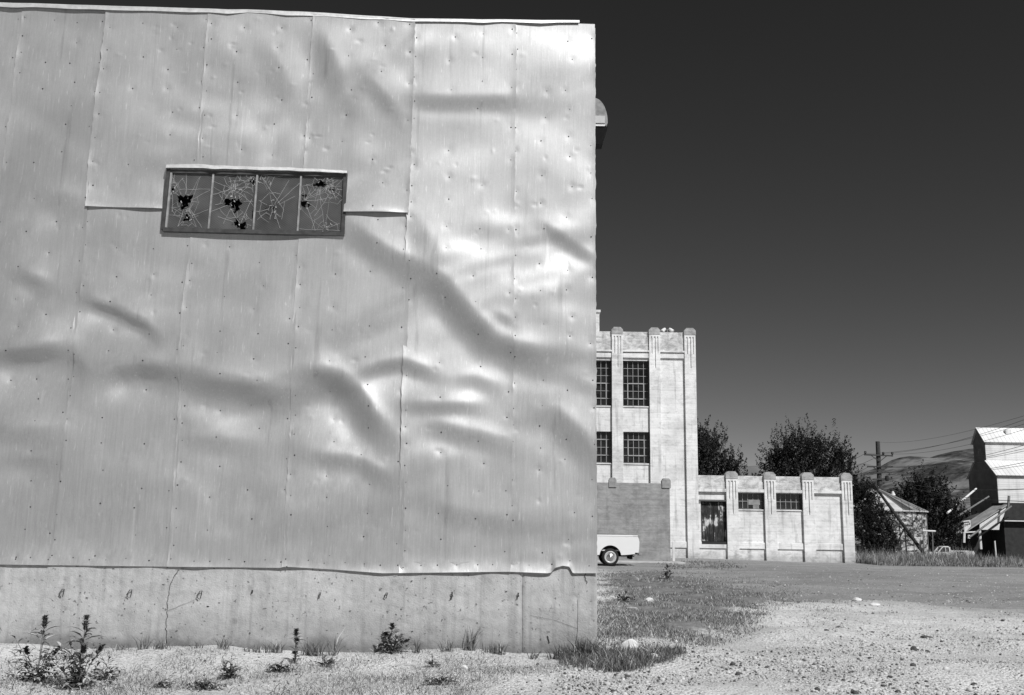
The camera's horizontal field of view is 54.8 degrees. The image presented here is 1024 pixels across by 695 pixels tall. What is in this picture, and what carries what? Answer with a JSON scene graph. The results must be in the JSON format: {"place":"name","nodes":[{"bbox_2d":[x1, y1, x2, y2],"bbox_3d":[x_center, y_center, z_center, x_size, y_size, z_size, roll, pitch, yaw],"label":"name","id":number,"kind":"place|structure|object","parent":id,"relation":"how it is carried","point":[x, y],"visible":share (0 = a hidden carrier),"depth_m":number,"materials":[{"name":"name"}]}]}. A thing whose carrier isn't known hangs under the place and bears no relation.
{"place":"outdoors","nodes":[
{"label":"outdoors","id":0,"kind":"place"},
{"bbox_2d":[0,537,1023,694],"bbox_3d":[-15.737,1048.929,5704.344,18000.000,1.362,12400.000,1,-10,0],"label":"ground","id":1,"kind":"structure","parent":0,"point":[987,676],"depth_m":13.25,"materials":[{"name":"grey gravel"}]},
{"bbox_2d":[3,615,68,681],"bbox_3d":[-4.494,2.883,9.424,0.665,0.646,0.456,1,-10,0],"label":"tall weed","id":2,"kind":"object","parent":1,"relation":"on","point":[35,667],"visible":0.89,"depth_m":9.41,"materials":[{"name":"grey plant"}]},
{"bbox_2d":[31,614,119,690],"bbox_3d":[-4.056,2.862,9.242,0.733,0.707,0.544,-3,-11,22],"label":"tall weed","id":3,"kind":"object","parent":1,"relation":"on","point":[76,677],"visible":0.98,"depth_m":9.22,"materials":[{"name":"grey plant"}]},
{"bbox_2d":[93,656,124,679],"bbox_3d":[-3.977,3.168,9.735,0.342,0.266,0.204,1,-10,0],"label":"tall weed","id":4,"kind":"object","parent":1,"relation":"on","point":[109,670],"visible":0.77,"depth_m":9.72,"materials":[{"name":"grey plant"}]},
{"bbox_2d":[110,643,130,650],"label":"grass tuft","id":5,"kind":"object","parent":1,"relation":"on","point":[117,648],"visible":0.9,"depth_m":11.83,"materials":[{"name":"plant"}]},
{"bbox_2d":[135,635,154,649],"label":"grass tuft","id":6,"kind":"object","parent":1,"relation":"on","point":[143,645],"visible":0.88,"depth_m":11.70,"materials":[{"name":"plant"}]},
{"bbox_2d":[151,638,172,649],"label":"grass tuft","id":7,"kind":"object","parent":1,"relation":"on","point":[161,646],"visible":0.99,"depth_m":11.65,"materials":[{"name":"plant"}]},
{"bbox_2d":[150,679,176,687],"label":"tall weed","id":8,"kind":"object","parent":1,"relation":"on","point":[163,685],"visible":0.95,"depth_m":9.47,"materials":[{"name":"grey plant"}]},
{"bbox_2d":[184,677,226,690],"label":"tall weed","id":9,"kind":"object","parent":1,"relation":"on","point":[205,684],"visible":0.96,"depth_m":9.08,"materials":[{"name":"grey plant"}]},
{"bbox_2d":[214,637,235,649],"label":"grass tuft","id":10,"kind":"object","parent":1,"relation":"on","point":[222,644],"visible":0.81,"depth_m":11.75,"materials":[{"name":"plant"}]},
{"bbox_2d":[218,656,243,678],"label":"tall weed","id":11,"kind":"object","parent":1,"relation":"on","point":[231,672],"visible":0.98,"depth_m":9.99,"materials":[{"name":"grey plant"}]},
{"bbox_2d":[242,642,269,652],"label":"grass tuft","id":12,"kind":"object","parent":1,"relation":"on","point":[264,650],"visible":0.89,"depth_m":11.57,"materials":[{"name":"plant"}]},
{"bbox_2d":[264,641,285,653],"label":"grass tuft","id":13,"kind":"object","parent":1,"relation":"on","point":[274,650],"visible":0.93,"depth_m":11.70,"materials":[{"name":"plant"}]},
{"bbox_2d":[265,660,297,671],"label":"tall weed","id":14,"kind":"object","parent":1,"relation":"on","point":[279,667],"visible":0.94,"depth_m":10.28,"materials":[{"name":"grey plant"}]},
{"bbox_2d":[0,642,585,694],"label":"dry litter","id":15,"kind":"object","parent":1,"relation":"on","point":[468,669],"visible":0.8,"depth_m":9.87,"materials":[{"name":"grey plant"}]},
{"bbox_2d":[289,628,306,663],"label":"tall weed","id":16,"kind":"object","parent":1,"relation":"on","point":[296,640],"visible":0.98,"depth_m":10.96,"materials":[{"name":"black plant"}]},
{"bbox_2d":[0,2,597,652],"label":"metal clad building","id":17,"kind":"structure","parent":1,"relation":"on","point":[296,318],"depth_m":12.81,"materials":[{"name":"metal"}]},
{"bbox_2d":[161,168,347,235],"bbox_3d":[-3.405,-1.911,13.162,2.399,0.875,0.200,1,-10,-2],"label":"window","id":18,"kind":"structure","parent":17,"relation":"in","point":[207,211],"depth_m":13.09,"materials":[{"name":"grey glass"}]},
{"bbox_2d":[595,98,607,148],"bbox_3d":[1.301,-3.369,14.942,0.266,0.692,0.430,1,-10,0],"label":"exhaust hood","id":19,"kind":"object","parent":17,"relation":"attached to","point":[601,121],"visible":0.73,"depth_m":14.77,"materials":[{"name":"metal"}]},
{"bbox_2d":[299,640,328,656],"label":"grass tuft","id":20,"kind":"object","parent":1,"relation":"on","point":[309,652],"visible":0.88,"depth_m":11.69,"materials":[{"name":"plant"}]},
{"bbox_2d":[309,655,335,666],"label":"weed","id":21,"kind":"object","parent":1,"relation":"on","point":[330,660],"visible":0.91,"depth_m":10.97,"materials":[{"name":"grey plant"}]},
{"bbox_2d":[321,628,347,655],"bbox_3d":[-2.109,3.507,11.780,0.498,0.343,0.267,8,-12,-33],"label":"grass tuft","id":22,"kind":"object","parent":1,"relation":"on","point":[335,647],"visible":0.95,"depth_m":11.79,"materials":[{"name":"plant"}]},
{"bbox_2d":[371,623,409,652],"bbox_3d":[-1.476,3.547,12.009,0.471,0.387,0.359,-5,-12,29],"label":"tall weed","id":23,"kind":"object","parent":1,"relation":"on","point":[395,644],"visible":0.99,"depth_m":12.02,"materials":[{"name":"black plant"}]},
{"bbox_2d":[409,638,422,652],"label":"grass tuft","id":24,"kind":"object","parent":1,"relation":"on","point":[417,649],"visible":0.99,"depth_m":11.96,"materials":[{"name":"plant"}]},
{"bbox_2d":[425,654,440,667],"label":"tall weed","id":25,"kind":"object","parent":1,"relation":"on","point":[431,662],"visible":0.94,"depth_m":10.91,"materials":[{"name":"grey plant"}]},
{"bbox_2d":[423,673,457,684],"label":"tall weed","id":26,"kind":"object","parent":1,"relation":"on","point":[441,681],"visible":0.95,"depth_m":9.43,"materials":[{"name":"grey plant"}]},
{"bbox_2d":[434,638,455,651],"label":"grass tuft","id":27,"kind":"object","parent":1,"relation":"on","point":[447,647],"visible":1,"depth_m":11.94,"materials":[{"name":"plant"}]},
{"bbox_2d":[460,627,485,650],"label":"grass tuft","id":28,"kind":"object","parent":1,"relation":"on","point":[467,647],"visible":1,"depth_m":12.04,"materials":[{"name":"plant"}]},
{"bbox_2d":[482,641,507,654],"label":"grass tuft","id":29,"kind":"object","parent":1,"relation":"on","point":[494,650],"visible":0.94,"depth_m":12.01,"materials":[{"name":"plant"}]},
{"bbox_2d":[523,648,539,659],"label":"grass tuft","id":30,"kind":"object","parent":1,"relation":"on","point":[533,655],"visible":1,"depth_m":11.94,"materials":[{"name":"plant"}]},
{"bbox_2d":[545,643,582,659],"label":"grass tuft","id":31,"kind":"object","parent":1,"relation":"on","point":[559,652],"visible":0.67,"depth_m":11.92,"materials":[{"name":"plant"}]},
{"bbox_2d":[562,635,608,657],"bbox_3d":[0.855,3.617,11.920,0.615,0.315,0.556,-5,-12,30],"label":"grass tuft","id":32,"kind":"object","parent":1,"relation":"on","point":[588,647],"visible":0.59,"depth_m":11.91,"materials":[{"name":"plant"}]},
{"bbox_2d":[597,535,641,565],"bbox_3d":[3.026,8.655,43.399,5.110,1.734,1.785,1,-10,0],"label":"pickup truck","id":33,"kind":"object","parent":1,"relation":"on","point":[611,549],"visible":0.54,"depth_m":42.57,"materials":[{"name":"white paint"}]},
{"bbox_2d":[553,635,689,671],"bbox_3d":[1.370,3.619,11.911,1.828,0.361,2.384,1,-10,0],"label":"grass clump","id":34,"kind":"object","parent":1,"relation":"on","point":[619,659],"visible":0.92,"depth_m":11.44,"materials":[{"name":"plant"}]},
{"bbox_2d":[612,591,637,601],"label":"tall weed","id":35,"kind":"object","parent":1,"relation":"on","point":[624,597],"visible":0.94,"depth_m":21.48,"materials":[{"name":"grey plant"}]},
{"bbox_2d":[621,639,637,649],"bbox_3d":[1.503,3.826,12.587,0.230,0.230,0.170,5,-11,-22],"label":"rock","id":36,"kind":"object","parent":1,"relation":"on","point":[630,642],"visible":0.42,"depth_m":12.56,"materials":[{"name":"white stone"}]},
{"bbox_2d":[597,478,670,560],"bbox_3d":[4.809,9.571,54.140,6.872,4.563,6.030,1,-10,0],"label":"rendered enclosure","id":37,"kind":"object","parent":1,"relation":"on","point":[641,511],"visible":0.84,"depth_m":51.30,"materials":[{"name":"grey concrete"}]},
{"bbox_2d":[598,560,684,563],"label":"concrete kerb","id":38,"kind":"structure","parent":1,"relation":"on","point":[629,561],"depth_m":46.57,"materials":[{"name":"grey concrete"}]},
{"bbox_2d":[662,565,673,577],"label":"tall weed","id":39,"kind":"object","parent":1,"relation":"on","point":[666,573],"visible":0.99,"depth_m":31.89,"materials":[{"name":"grey plant"}]},
{"bbox_2d":[672,542,674,560],"bbox_3d":[8.318,10.553,50.873,0.124,1.055,0.080,1,-10,0],"label":"white board","id":40,"kind":"object","parent":1,"relation":"on","point":[673,551],"visible":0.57,"depth_m":50.84,"materials":[{"name":"paint"}]},
{"bbox_2d":[654,559,745,568],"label":"thin weeds","id":41,"kind":"object","parent":1,"relation":"on","point":[711,567],"visible":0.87,"depth_m":43.82,"materials":[{"name":"grey plant"}]},
{"bbox_2d":[697,415,747,475],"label":"broadleaf tree","id":42,"kind":"object","parent":1,"relation":"on","point":[709,455],"visible":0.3,"depth_m":74.94,"materials":[{"name":"black plant"}]},
{"bbox_2d":[596,310,856,562],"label":"concrete building","id":43,"kind":"structure","parent":1,"relation":"on","point":[646,410],"depth_m":57.55,"materials":[{"name":"concrete"}]},
{"bbox_2d":[596,360,611,406],"bbox_3d":[5.127,2.141,58.676,1.575,2.795,0.270,1,-10,0],"label":"window","id":44,"kind":"structure","parent":43,"relation":"in","point":[603,382],"depth_m":58.76,"materials":[{"name":"glass"}]},
{"bbox_2d":[596,432,611,463],"bbox_3d":[5.070,5.881,57.990,1.575,1.909,0.270,1,-10,0],"label":"window","id":45,"kind":"structure","parent":43,"relation":"in","point":[604,439],"depth_m":58.07,"materials":[{"name":"glass"}]},
{"bbox_2d":[623,361,649,407],"bbox_3d":[7.349,2.174,58.676,1.575,2.795,0.270,1,-10,0],"label":"window","id":46,"kind":"structure","parent":43,"relation":"in","point":[635,373],"depth_m":58.77,"materials":[{"name":"glass"}]},
{"bbox_2d":[623,432,649,464],"bbox_3d":[7.293,5.915,57.990,1.575,1.909,0.270,1,-10,0],"label":"window","id":47,"kind":"structure","parent":43,"relation":"in","point":[636,445],"depth_m":58.07,"materials":[{"name":"glass"}]},
{"bbox_2d":[699,499,726,543],"bbox_3d":[11.665,10.091,57.190,1.647,2.527,0.320,1,-10,0],"label":"door","id":48,"kind":"structure","parent":43,"relation":"in","point":[713,514],"depth_m":57.23,"materials":[{"name":"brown wood"}]},
{"bbox_2d":[738,493,764,510],"bbox_3d":[13.874,8.973,57.447,1.524,0.998,0.270,1,-10,0],"label":"window","id":49,"kind":"structure","parent":43,"relation":"in","point":[746,501],"depth_m":57.52,"materials":[{"name":"glass"}]},
{"bbox_2d":[776,494,802,510],"bbox_3d":[16.080,9.006,57.447,1.535,0.998,0.270,1,-10,0],"label":"window","id":50,"kind":"structure","parent":43,"relation":"in","point":[784,502],"depth_m":57.54,"materials":[{"name":"glass"}]},
{"bbox_2d":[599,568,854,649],"bbox_3d":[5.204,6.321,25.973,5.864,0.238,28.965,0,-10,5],"label":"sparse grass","id":51,"kind":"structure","parent":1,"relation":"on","point":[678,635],"depth_m":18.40,"materials":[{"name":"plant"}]},
{"bbox_2d":[751,413,864,495],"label":"broadleaf tree","id":52,"kind":"object","parent":1,"relation":"on","point":[784,459],"visible":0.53,"depth_m":83.21,"materials":[{"name":"black plant"}]},
{"bbox_2d":[852,597,861,600],"bbox_3d":[7.385,5.407,21.169,0.201,0.112,0.147,1,-10,0],"label":"rock","id":53,"kind":"object","parent":1,"relation":"on","point":[856,599],"visible":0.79,"depth_m":21.12,"materials":[{"name":"white stone"}]},
{"bbox_2d":[869,602,879,605],"bbox_3d":[7.441,5.274,20.254,0.217,0.090,0.157,1,-10,0],"label":"rock","id":54,"kind":"object","parent":1,"relation":"on","point":[874,604],"visible":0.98,"depth_m":20.21,"materials":[{"name":"white stone"}]},
{"bbox_2d":[852,471,905,554],"bbox_3d":[22.175,10.522,61.316,3.973,5.694,3.601,-9,-14,42],"label":"tall shrub","id":55,"kind":"object","parent":1,"relation":"on","point":[876,533],"visible":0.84,"depth_m":60.82,"materials":[{"name":"black plant"}]},
{"bbox_2d":[864,441,893,489],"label":"utility pole","id":56,"kind":"object","parent":1,"relation":"on","point":[878,466],"visible":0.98,"depth_m":109.34,"materials":[{"name":"wood"}]},
{"bbox_2d":[865,424,1023,453],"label":"power line","id":57,"kind":"object","parent":56,"relation":"attached to","point":[952,442],"visible":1,"depth_m":76.33,"materials":[{"name":"metal"}]},
{"bbox_2d":[877,465,1023,475],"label":"power line","id":58,"kind":"object","parent":56,"relation":"attached to","point":[955,473],"visible":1,"depth_m":74.64,"materials":[{"name":"metal"}]},
{"bbox_2d":[883,420,1022,453],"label":"power line","id":59,"kind":"object","parent":56,"relation":"attached to","point":[962,439],"visible":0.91,"depth_m":76.23,"materials":[{"name":"metal"}]},
{"bbox_2d":[885,416,1021,442],"bbox_3d":[32.380,6.717,77.499,0.016,4.452,66.804,-2,-11,14],"label":"power line","id":60,"kind":"object","parent":56,"relation":"attached to","point":[952,434],"visible":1,"depth_m":64.56,"materials":[{"name":"metal"}]},
{"bbox_2d":[885,451,1022,467],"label":"power line","id":61,"kind":"object","parent":56,"relation":"attached to","point":[949,463],"visible":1,"depth_m":78.40,"materials":[{"name":"metal"}]},
{"bbox_2d":[889,479,1022,489],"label":"power line","id":62,"kind":"object","parent":56,"relation":"attached to","point":[959,489],"visible":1,"depth_m":75.40,"materials":[{"name":"metal"}]},
{"bbox_2d":[888,480,1023,501],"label":"power line","id":63,"kind":"object","parent":56,"relation":"attached to","point":[964,497],"visible":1,"depth_m":67.32,"materials":[{"name":"metal"}]},
{"bbox_2d":[898,462,1023,474],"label":"power line","id":64,"kind":"object","parent":56,"relation":"attached to","point":[958,472],"visible":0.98,"depth_m":77.02,"materials":[{"name":"metal"}]},
{"bbox_2d":[910,430,1021,453],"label":"power line","id":65,"kind":"object","parent":56,"relation":"attached to","point":[968,444],"visible":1,"depth_m":77.08,"materials":[{"name":"metal"}]},
{"bbox_2d":[913,449,1020,466],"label":"power line","id":66,"kind":"object","parent":56,"relation":"attached to","point":[966,460],"visible":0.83,"depth_m":75.17,"materials":[{"name":"metal"}]},
{"bbox_2d":[918,445,1023,465],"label":"power line","id":67,"kind":"object","parent":56,"relation":"attached to","point":[974,457],"visible":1,"depth_m":74.61,"materials":[{"name":"metal"}]},
{"bbox_2d":[853,486,928,555],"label":"grain bin","id":68,"kind":"object","parent":1,"relation":"on","point":[913,517],"visible":0.27,"depth_m":81.42,"materials":[{"name":"grey metal"}]},
{"bbox_2d":[870,481,923,553],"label":"grain auger","id":69,"kind":"object","parent":1,"relation":"on","point":[905,530],"visible":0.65,"depth_m":79.92,"materials":[{"name":"grey metal"}]},
{"bbox_2d":[887,459,969,551],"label":"broadleaf tree","id":70,"kind":"object","parent":1,"relation":"on","point":[942,523],"visible":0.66,"depth_m":115.68,"materials":[{"name":"black plant"}]},
{"bbox_2d":[922,530,935,552],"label":"crossbar post","id":71,"kind":"object","parent":1,"relation":"on","point":[932,531],"visible":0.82,"depth_m":78.68,"materials":[{"name":"grey metal"}]},
{"bbox_2d":[930,546,973,555],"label":"pickup truck","id":72,"kind":"object","parent":1,"relation":"on","point":[940,548],"visible":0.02,"depth_m":97.47,"materials":[{"name":"white paint"}]},
{"bbox_2d":[950,503,976,545],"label":"broadleaf tree","id":73,"kind":"object","parent":1,"relation":"on","point":[967,514],"visible":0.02,"depth_m":131.99,"materials":[{"name":"black plant"}]},
{"bbox_2d":[956,496,1023,559],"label":"drive shed","id":74,"kind":"structure","parent":1,"relation":"on","point":[1002,526],"depth_m":117.08,"materials":[{"name":"black paint"}]},
{"bbox_2d":[966,427,1023,518],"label":"grain elevator","id":75,"kind":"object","parent":1,"relation":"on","point":[990,483],"visible":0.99,"depth_m":132.42,"materials":[{"name":"white metal"}]},
{"bbox_2d":[946,488,976,513],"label":"grain spout","id":76,"kind":"object","parent":75,"relation":"attached to","point":[968,495],"visible":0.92,"depth_m":122.75,"materials":[{"name":"white paint"}]},
{"bbox_2d":[957,496,988,516],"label":"grain spout","id":77,"kind":"object","parent":75,"relation":"attached to","point":[974,505],"visible":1,"depth_m":120.97,"materials":[{"name":"grey metal"}]},
{"bbox_2d":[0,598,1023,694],"bbox_3d":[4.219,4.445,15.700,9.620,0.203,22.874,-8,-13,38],"label":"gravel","id":78,"kind":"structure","parent":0,"point":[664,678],"depth_m":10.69,"materials":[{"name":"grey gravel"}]},
{"bbox_2d":[0,0,1023,468],"label":"sky","id":79,"kind":"structure","parent":0,"point":[829,193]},
{"bbox_2d":[660,328,673,331],"bbox_3d":[9.318,-1.026,59.247,0.828,0.344,0.283,1,-10,0],"label":"floodlight","id":80,"kind":"object","parent":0,"point":[669,329],"visible":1,"depth_m":59.21,"materials":[{"name":"grey metal"}]},
{"bbox_2d":[597,569,801,646],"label":"grass","id":81,"kind":"structure","parent":0,"point":[626,625],"depth_m":17.90,"materials":[{"name":"plant"}]},
{"bbox_2d":[715,463,875,475],"bbox_3d":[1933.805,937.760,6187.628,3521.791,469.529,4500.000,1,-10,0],"label":"hills","id":82,"kind":"structure","parent":0,"point":[753,469],"depth_m":6283.35,"materials":[{"name":"grey"}]},
{"bbox_2d":[688,566,1023,603],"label":"lot gravel","id":83,"kind":"structure","parent":0,"point":[892,590],"depth_m":27.74,"materials":[{"name":"grey gravel"}]},
{"bbox_2d":[853,448,973,515],"bbox_3d":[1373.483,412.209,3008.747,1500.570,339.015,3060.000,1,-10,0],"label":"hills","id":84,"kind":"structure","parent":0,"point":[960,481],"depth_m":2928.74,"materials":[{"name":"grey"}]},
{"bbox_2d":[855,541,1023,567],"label":"roadside grass","id":85,"kind":"structure","parent":0,"point":[895,558],"depth_m":54.33,"materials":[{"name":"plant"}]}
]}

